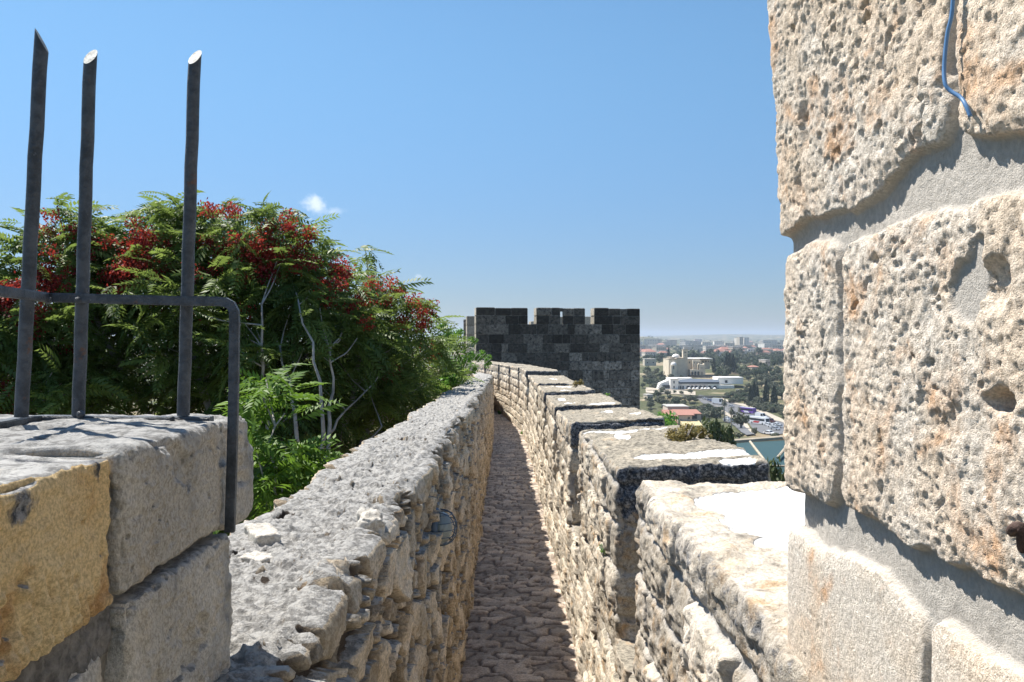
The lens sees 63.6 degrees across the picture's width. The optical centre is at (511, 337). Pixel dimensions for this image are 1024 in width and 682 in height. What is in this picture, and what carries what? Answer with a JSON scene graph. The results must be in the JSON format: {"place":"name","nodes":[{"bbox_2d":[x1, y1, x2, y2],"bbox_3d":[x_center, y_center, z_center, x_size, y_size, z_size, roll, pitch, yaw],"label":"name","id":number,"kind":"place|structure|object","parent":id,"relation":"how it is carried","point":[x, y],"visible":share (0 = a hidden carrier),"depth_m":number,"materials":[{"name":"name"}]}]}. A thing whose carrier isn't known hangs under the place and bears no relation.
{"place":"outdoors","nodes":[
{"label":"outdoors","id":0,"kind":"place"},
{"bbox_2d":[0,334,784,479],"bbox_3d":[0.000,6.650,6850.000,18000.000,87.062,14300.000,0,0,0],"label":"terrain","id":1,"kind":"structure","parent":0,"point":[725,338],"depth_m":729.20,"materials":[{"name":"green plant"}]},
{"bbox_2d":[0,249,157,415],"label":"ailanthus tree","id":2,"kind":"object","parent":1,"relation":"on","point":[50,390],"visible":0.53,"depth_m":8.54,"materials":[{"name":"green plant"}]},
{"bbox_2d":[0,190,484,536],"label":"ailanthus tree","id":3,"kind":"object","parent":1,"relation":"on","point":[367,360],"visible":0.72,"depth_m":9.24,"materials":[{"name":"green plant"}]},
{"bbox_2d":[213,363,347,533],"bbox_3d":[-1.615,1.149,5.620,1.176,1.919,1.678,0,0,-17],"label":"ailanthus sapling","id":4,"kind":"object","parent":1,"relation":"on","point":[284,471],"visible":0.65,"depth_m":5.53,"materials":[{"name":"green plant"}]},
{"bbox_2d":[214,372,493,681],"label":"rubble wall","id":5,"kind":"structure","parent":1,"relation":"on","point":[330,591],"depth_m":2.70,"materials":[{"name":"stone"}]},
{"bbox_2d":[0,413,253,681],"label":"stone pier","id":6,"kind":"structure","parent":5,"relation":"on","point":[114,559],"depth_m":1.02,"materials":[{"name":"grey stone"}]},
{"bbox_2d":[0,29,239,532],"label":"spiked railing","id":7,"kind":"object","parent":6,"relation":"on","point":[27,294],"visible":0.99,"depth_m":1.35,"materials":[{"name":"metal"}]},
{"bbox_2d":[238,550,273,562],"bbox_3d":[-0.629,0.556,2.057,0.102,0.038,0.075,0,0,25],"label":"loose stone","id":8,"kind":"object","parent":5,"relation":"on","point":[261,557],"visible":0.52,"depth_m":2.04,"materials":[{"name":"stone"}]},
{"bbox_2d":[244,522,280,546],"bbox_3d":[-0.686,0.547,2.271,0.078,0.054,0.170,0,0,-27],"label":"loose stone","id":9,"kind":"object","parent":5,"relation":"on","point":[263,534],"visible":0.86,"depth_m":2.21,"materials":[{"name":"stone"}]},
{"bbox_2d":[356,507,385,535],"bbox_3d":[-0.415,0.546,2.410,0.084,0.084,0.128,0,0,-14],"label":"loose stone","id":10,"kind":"object","parent":5,"relation":"on","point":[371,519],"visible":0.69,"depth_m":2.36,"materials":[{"name":"stone"}]},
{"bbox_2d":[430,508,456,545],"bbox_3d":[-0.324,0.911,3.950,0.126,0.183,0.183,0,0,0],"label":"wall lamp","id":11,"kind":"object","parent":5,"relation":"attached to","point":[444,524],"visible":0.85,"depth_m":3.90,"materials":[{"name":"grey metal"}]},
{"bbox_2d":[427,321,491,393],"bbox_3d":[-0.873,0.291,15.475,0.680,1.215,6.265,0,0,5],"label":"green bush","id":12,"kind":"object","parent":5,"relation":"on","point":[471,358],"visible":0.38,"depth_m":14.45,"materials":[{"name":"green plant"}]},
{"bbox_2d":[463,319,466,358],"bbox_3d":[-1.778,6.496,47.445,1.984,15.009,0.909,0,0,0],"label":"stone turret","id":13,"kind":"object","parent":1,"relation":"on","point":[464,325],"visible":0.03,"depth_m":47.01,"materials":[{"name":"grey stone"}]},
{"bbox_2d":[466,307,639,408],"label":"stone tower","id":14,"kind":"structure","parent":1,"relation":"on","point":[598,351],"depth_m":40.66,"materials":[{"name":"grey stone"}]},
{"bbox_2d":[467,360,809,681],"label":"crenellated wall","id":15,"kind":"structure","parent":1,"relation":"on","point":[683,578],"depth_m":3.97,"materials":[{"name":"stone"}]},
{"bbox_2d":[572,379,583,387],"bbox_3d":[0.980,0.685,12.203,0.184,0.134,0.112,0,0,0],"label":"dry tuft","id":16,"kind":"object","parent":15,"relation":"on","point":[576,383],"visible":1,"depth_m":12.18,"materials":[{"name":"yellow plant"}]},
{"bbox_2d":[599,544,605,555],"bbox_3d":[0.479,1.129,4.375,0.037,0.054,0.091,0,0,0],"label":"ledge weed","id":17,"kind":"object","parent":15,"relation":"on","point":[602,551],"visible":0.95,"depth_m":4.35,"materials":[{"name":"green plant"}]},
{"bbox_2d":[664,422,712,441],"bbox_3d":[1.122,0.596,5.057,0.417,0.167,0.168,0,0,-34],"label":"bush","id":18,"kind":"object","parent":15,"relation":"on","point":[686,432],"visible":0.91,"depth_m":4.99,"materials":[{"name":"yellow plant"}]},
{"bbox_2d":[767,0,1023,681],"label":"stone pillar","id":19,"kind":"structure","parent":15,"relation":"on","point":[900,190],"depth_m":1.04,"materials":[{"name":"stone"}]},
{"bbox_2d":[942,0,972,116],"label":"wire","id":20,"kind":"object","parent":19,"relation":"hanging from","point":[944,66],"visible":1,"depth_m":0.90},
{"bbox_2d":[1006,521,1023,553],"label":"iron hook","id":21,"kind":"object","parent":19,"relation":"attached to","point":[1015,529],"visible":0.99,"depth_m":0.79,"materials":[{"name":"brown metal"}]},
{"bbox_2d":[642,366,650,370],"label":"round tree","id":22,"kind":"object","parent":1,"relation":"on","point":[647,368],"visible":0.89,"depth_m":800.09,"materials":[{"name":"green plant"}]},
{"bbox_2d":[643,394,652,400],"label":"house","id":23,"kind":"structure","parent":1,"relation":"on","point":[648,395],"depth_m":589.39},
{"bbox_2d":[643,359,655,365],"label":"apartment block","id":24,"kind":"structure","parent":1,"relation":"on","point":[649,362],"depth_m":979.67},
{"bbox_2d":[642,350,656,355],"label":"house","id":25,"kind":"structure","parent":1,"relation":"on","point":[648,352],"depth_m":1463.18,"materials":[{"name":"ceramic"}]},
{"bbox_2d":[646,378,653,386],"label":"round tree","id":26,"kind":"object","parent":1,"relation":"on","point":[650,381],"visible":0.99,"depth_m":686.72,"materials":[{"name":"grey plant"}]},
{"bbox_2d":[646,401,655,407],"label":"olive tree","id":27,"kind":"object","parent":1,"relation":"on","point":[651,404],"visible":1,"depth_m":543.03,"materials":[{"name":"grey plant"}]},
{"bbox_2d":[644,339,660,345],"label":"house","id":28,"kind":"structure","parent":1,"relation":"on","point":[651,341],"depth_m":2713.98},
{"bbox_2d":[653,390,660,396],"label":"round tree","id":29,"kind":"object","parent":1,"relation":"on","point":[656,392],"visible":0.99,"depth_m":605.13,"materials":[{"name":"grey plant"}]},
{"bbox_2d":[652,347,666,350],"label":"house","id":30,"kind":"structure","parent":1,"relation":"on","point":[659,348],"depth_m":1632.86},
{"bbox_2d":[654,395,668,405],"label":"olive tree","id":31,"kind":"object","parent":1,"relation":"on","point":[660,399],"visible":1,"depth_m":552.88,"materials":[{"name":"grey plant"}]},
{"bbox_2d":[657,352,665,361],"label":"round tree","id":32,"kind":"object","parent":1,"relation":"on","point":[659,355],"visible":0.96,"depth_m":1139.85,"materials":[{"name":"green plant"}]},
{"bbox_2d":[657,410,679,425],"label":"bright tree","id":33,"kind":"object","parent":1,"relation":"on","point":[667,416],"visible":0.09,"depth_m":129.82,"materials":[{"name":"green plant"}]},
{"bbox_2d":[665,419,676,425],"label":"bright tree","id":34,"kind":"object","parent":1,"relation":"on","point":[671,422],"visible":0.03,"depth_m":127.58,"materials":[{"name":"green plant"}]},
{"bbox_2d":[667,340,676,345],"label":"house","id":35,"kind":"structure","parent":1,"relation":"on","point":[672,342],"depth_m":2814.55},
{"bbox_2d":[671,398,681,403],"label":"round tree","id":36,"kind":"object","parent":1,"relation":"on","point":[675,400],"visible":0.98,"depth_m":556.83,"materials":[{"name":"green plant"}]},
{"bbox_2d":[662,404,702,426],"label":"red roof building","id":37,"kind":"structure","parent":1,"relation":"on","point":[685,413],"depth_m":417.71,"materials":[{"name":"ceramic"}]},
{"bbox_2d":[680,341,689,344],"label":"house","id":38,"kind":"structure","parent":1,"relation":"on","point":[684,342],"depth_m":2796.34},
{"bbox_2d":[663,349,712,377],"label":"stone church","id":39,"kind":"structure","parent":1,"relation":"on","point":[677,365],"depth_m":758.40,"materials":[{"name":"beige stone"}]},
{"bbox_2d":[686,395,694,401],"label":"olive tree","id":40,"kind":"object","parent":1,"relation":"on","point":[690,398],"visible":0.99,"depth_m":575.25,"materials":[{"name":"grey plant"}]},
{"bbox_2d":[688,350,696,357],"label":"round tree","id":41,"kind":"object","parent":1,"relation":"on","point":[690,352],"visible":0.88,"depth_m":1217.82,"materials":[{"name":"green plant"}]},
{"bbox_2d":[645,376,743,390],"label":"terrace building","id":42,"kind":"structure","parent":1,"relation":"on","point":[679,383],"depth_m":668.23,"materials":[{"name":"concrete"}]},
{"bbox_2d":[678,382,718,382],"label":"window","id":43,"kind":"structure","parent":42,"relation":"in","point":[678,382],"depth_m":667.39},
{"bbox_2d":[690,341,699,344],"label":"house","id":44,"kind":"structure","parent":1,"relation":"on","point":[694,342],"depth_m":2747.64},
{"bbox_2d":[693,344,702,349],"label":"house","id":45,"kind":"structure","parent":1,"relation":"on","point":[695,346],"depth_m":2172.93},
{"bbox_2d":[701,342,710,345],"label":"apartment block","id":46,"kind":"structure","parent":1,"relation":"on","point":[706,343],"depth_m":2550.52,"materials":[{"name":"white concrete"}]},
{"bbox_2d":[682,395,730,397],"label":"road bridge","id":47,"kind":"structure","parent":1,"relation":"on","point":[723,396],"depth_m":603.24,"materials":[{"name":"concrete"}]},
{"bbox_2d":[689,406,723,409],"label":"bank wall","id":48,"kind":"structure","parent":1,"relation":"on","point":[706,407],"depth_m":536.89,"materials":[{"name":"grey concrete"}]},
{"bbox_2d":[702,406,717,421],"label":"olive tree","id":49,"kind":"object","parent":1,"relation":"on","point":[708,413],"visible":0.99,"depth_m":473.11,"materials":[{"name":"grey plant"}]},
{"bbox_2d":[700,416,724,441],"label":"pine tree","id":50,"kind":"object","parent":1,"relation":"on","point":[716,431],"visible":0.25,"depth_m":94.43,"materials":[{"name":"green plant"}]},
{"bbox_2d":[640,336,784,363],"bbox_3d":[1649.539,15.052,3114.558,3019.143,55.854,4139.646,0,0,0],"label":"woods","id":51,"kind":"object","parent":1,"relation":"on","point":[660,359],"visible":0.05,"depth_m":1221.92,"materials":[{"name":"green plant"}]},
{"bbox_2d":[703,346,721,350],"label":"house","id":52,"kind":"structure","parent":1,"relation":"on","point":[705,348],"depth_m":1689.31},
{"bbox_2d":[711,357,715,372],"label":"cypress tree","id":53,"kind":"object","parent":1,"relation":"on","point":[714,364],"visible":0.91,"depth_m":811.96,"materials":[{"name":"green plant"}]},
{"bbox_2d":[711,407,723,419],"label":"olive tree","id":54,"kind":"object","parent":1,"relation":"on","point":[719,414],"visible":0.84,"depth_m":474.21,"materials":[{"name":"green plant"}]},
{"bbox_2d":[713,341,723,344],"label":"apartment block","id":55,"kind":"structure","parent":1,"relation":"on","point":[718,342],"depth_m":2567.87,"materials":[{"name":"white concrete"}]},
{"bbox_2d":[721,399,727,420],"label":"palm tree","id":56,"kind":"object","parent":1,"relation":"on","point":[723,402],"visible":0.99,"depth_m":476.20,"materials":[{"name":"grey plant"}]},
{"bbox_2d":[724,353,727,366],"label":"cypress tree","id":57,"kind":"object","parent":1,"relation":"on","point":[726,359],"visible":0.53,"depth_m":806.47,"materials":[{"name":"green plant"}]},
{"bbox_2d":[720,422,736,444],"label":"pine tree","id":58,"kind":"object","parent":1,"relation":"on","point":[728,434],"visible":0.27,"depth_m":97.27,"materials":[{"name":"green plant"}]},
{"bbox_2d":[727,353,732,373],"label":"cypress tree","id":59,"kind":"object","parent":1,"relation":"on","point":[729,362],"visible":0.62,"depth_m":795.30,"materials":[{"name":"green plant"}]},
{"bbox_2d":[728,407,734,427],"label":"palm tree","id":60,"kind":"object","parent":1,"relation":"on","point":[731,411],"visible":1,"depth_m":368.35,"materials":[{"name":"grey plant"}]},
{"bbox_2d":[732,354,735,372],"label":"cypress tree","id":61,"kind":"object","parent":1,"relation":"on","point":[733,362],"visible":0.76,"depth_m":807.79,"materials":[{"name":"green plant"}]},
{"bbox_2d":[726,346,742,350],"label":"house","id":62,"kind":"structure","parent":1,"relation":"on","point":[730,347],"depth_m":1651.59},
{"bbox_2d":[734,432,744,438],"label":"olive tree","id":63,"kind":"object","parent":1,"relation":"on","point":[738,435],"visible":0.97,"depth_m":251.46,"materials":[{"name":"green plant"}]},
{"bbox_2d":[737,337,742,344],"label":"apartment block","id":64,"kind":"structure","parent":1,"relation":"on","point":[739,340],"depth_m":2325.61,"materials":[{"name":"white concrete"}]},
{"bbox_2d":[730,410,750,427],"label":"olive tree","id":65,"kind":"object","parent":1,"relation":"on","point":[740,419],"visible":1,"depth_m":365.48,"materials":[{"name":"green plant"}]},
{"bbox_2d":[738,359,747,364],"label":"round tree","id":66,"kind":"object","parent":1,"relation":"on","point":[743,361],"visible":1,"depth_m":993.41,"materials":[{"name":"green plant"}]},
{"bbox_2d":[743,337,748,344],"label":"apartment block","id":67,"kind":"structure","parent":1,"relation":"on","point":[745,340],"depth_m":2335.75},
{"bbox_2d":[741,369,750,375],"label":"olive tree","id":68,"kind":"object","parent":1,"relation":"on","point":[747,372],"visible":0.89,"depth_m":738.80,"materials":[{"name":"green plant"}]},
{"bbox_2d":[748,385,752,401],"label":"cypress tree","id":69,"kind":"object","parent":1,"relation":"on","point":[750,398],"visible":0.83,"depth_m":564.67,"materials":[{"name":"green plant"}]},
{"bbox_2d":[746,351,756,356],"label":"olive tree","id":70,"kind":"object","parent":1,"relation":"on","point":[753,353],"visible":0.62,"depth_m":1240.72,"materials":[{"name":"green plant"}]},
{"bbox_2d":[747,365,758,368],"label":"house","id":71,"kind":"structure","parent":1,"relation":"on","point":[753,367],"depth_m":804.74,"materials":[{"name":"ceramic"}]},
{"bbox_2d":[751,427,756,435],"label":"olive tree","id":72,"kind":"object","parent":1,"relation":"on","point":[754,430],"visible":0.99,"depth_m":304.34,"materials":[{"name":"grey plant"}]},
{"bbox_2d":[752,381,757,397],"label":"cypress tree","id":73,"kind":"object","parent":1,"relation":"on","point":[754,391],"visible":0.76,"depth_m":578.94,"materials":[{"name":"green plant"}]},
{"bbox_2d":[755,347,762,354],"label":"round tree","id":74,"kind":"object","parent":1,"relation":"on","point":[758,350],"visible":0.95,"depth_m":1493.02,"materials":[{"name":"green plant"}]},
{"bbox_2d":[734,435,784,473],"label":"green roof","id":75,"kind":"structure","parent":1,"relation":"on","point":[770,447],"depth_m":143.00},
{"bbox_2d":[757,373,766,379],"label":"olive tree","id":76,"kind":"object","parent":1,"relation":"on","point":[760,377],"visible":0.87,"depth_m":707.65,"materials":[{"name":"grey plant"}]},
{"bbox_2d":[759,359,769,366],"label":"house","id":77,"kind":"structure","parent":1,"relation":"on","point":[767,361],"depth_m":848.88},
{"bbox_2d":[758,343,771,347],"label":"apartment block","id":78,"kind":"structure","parent":1,"relation":"on","point":[764,345],"depth_m":1906.35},
{"bbox_2d":[763,380,769,401],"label":"cypress tree","id":79,"kind":"object","parent":1,"relation":"on","point":[766,397],"visible":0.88,"depth_m":563.23,"materials":[{"name":"green plant"}]},
{"bbox_2d":[763,430,773,434],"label":"car","id":80,"kind":"object","parent":1,"relation":"on","point":[770,432],"visible":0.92,"depth_m":303.97,"materials":[{"name":"white paint"}]},
{"bbox_2d":[764,365,772,371],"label":"round tree","id":81,"kind":"object","parent":1,"relation":"on","point":[769,368],"visible":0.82,"depth_m":786.22,"materials":[{"name":"green plant"}]},
{"bbox_2d":[763,340,776,343],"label":"house","id":82,"kind":"structure","parent":1,"relation":"on","point":[770,341],"depth_m":2776.45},
{"bbox_2d":[767,406,774,412],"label":"olive tree","id":83,"kind":"object","parent":1,"relation":"on","point":[771,408],"visible":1,"depth_m":527.94,"materials":[{"name":"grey plant"}]},
{"bbox_2d":[768,381,778,386],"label":"olive tree","id":84,"kind":"object","parent":1,"relation":"on","point":[775,383],"visible":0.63,"depth_m":655.50,"materials":[{"name":"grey plant"}]},
{"bbox_2d":[770,385,777,403],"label":"cypress tree","id":85,"kind":"object","parent":1,"relation":"on","point":[773,394],"visible":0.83,"depth_m":549.23,"materials":[{"name":"green plant"}]},
{"bbox_2d":[770,359,778,368],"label":"round tree","id":86,"kind":"object","parent":1,"relation":"on","point":[773,362],"visible":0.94,"depth_m":878.88,"materials":[{"name":"green plant"}]},
{"bbox_2d":[767,455,784,481],"bbox_3d":[15.652,10.860,49.940,1.943,7.691,1.552,0,0,23],"label":"pine tree","id":87,"kind":"object","parent":1,"relation":"on","point":[774,477],"visible":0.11,"depth_m":49.85,"materials":[{"name":"green plant"}]},
{"bbox_2d":[772,344,783,349],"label":"house","id":88,"kind":"structure","parent":1,"relation":"on","point":[779,346],"depth_m":1791.02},
{"bbox_2d":[0,0,793,336],"label":"sky","id":89,"kind":"structure","parent":0,"point":[530,154],"materials":[{"name":"blue"}]},
{"bbox_2d":[460,411,581,681],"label":"path","id":90,"kind":"structure","parent":0,"point":[518,629],"depth_m":7.79,"materials":[{"name":"stone"}]},
{"bbox_2d":[646,387,695,394],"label":"pavement","id":91,"kind":"structure","parent":0,"point":[678,392],"depth_m":644.80,"materials":[{"name":"white concrete"}]},
{"bbox_2d":[716,405,750,431],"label":"pavement","id":92,"kind":"structure","parent":0,"point":[745,424],"depth_m":412.45,"materials":[{"name":"beige concrete"}]},
{"bbox_2d":[723,416,753,434],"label":"road","id":93,"kind":"structure","parent":0,"point":[744,430],"depth_m":359.98,"materials":[{"name":"grey asphalt"}]},
{"bbox_2d":[697,397,783,433],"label":"road","id":94,"kind":"structure","parent":0,"point":[760,428],"depth_m":512.90,"materials":[{"name":"grey asphalt"}]},
{"bbox_2d":[712,398,722,403],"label":"truck","id":95,"kind":"object","parent":94,"relation":"on","point":[717,400],"visible":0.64,"depth_m":567.46,"materials":[{"name":"white paint"}]},
{"bbox_2d":[740,407,755,413],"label":"coach","id":96,"kind":"object","parent":94,"relation":"on","point":[750,410],"visible":0.88,"depth_m":517.22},
{"bbox_2d":[749,416,769,424],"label":"coach","id":97,"kind":"object","parent":94,"relation":"on","point":[758,419],"visible":0.79,"depth_m":407.23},
{"bbox_2d":[755,412,766,416],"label":"minibus","id":98,"kind":"object","parent":94,"relation":"on","point":[760,414],"visible":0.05,"depth_m":486.45,"materials":[{"name":"white paint"}]},
{"bbox_2d":[770,426,780,429],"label":"car","id":99,"kind":"object","parent":94,"relation":"on","point":[775,427],"visible":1,"depth_m":345.50,"materials":[{"name":"silver metal"}]},
{"bbox_2d":[723,398,783,421],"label":"pavement","id":100,"kind":"structure","parent":0,"point":[774,417],"depth_m":523.79,"materials":[{"name":"beige concrete"}]}
]}

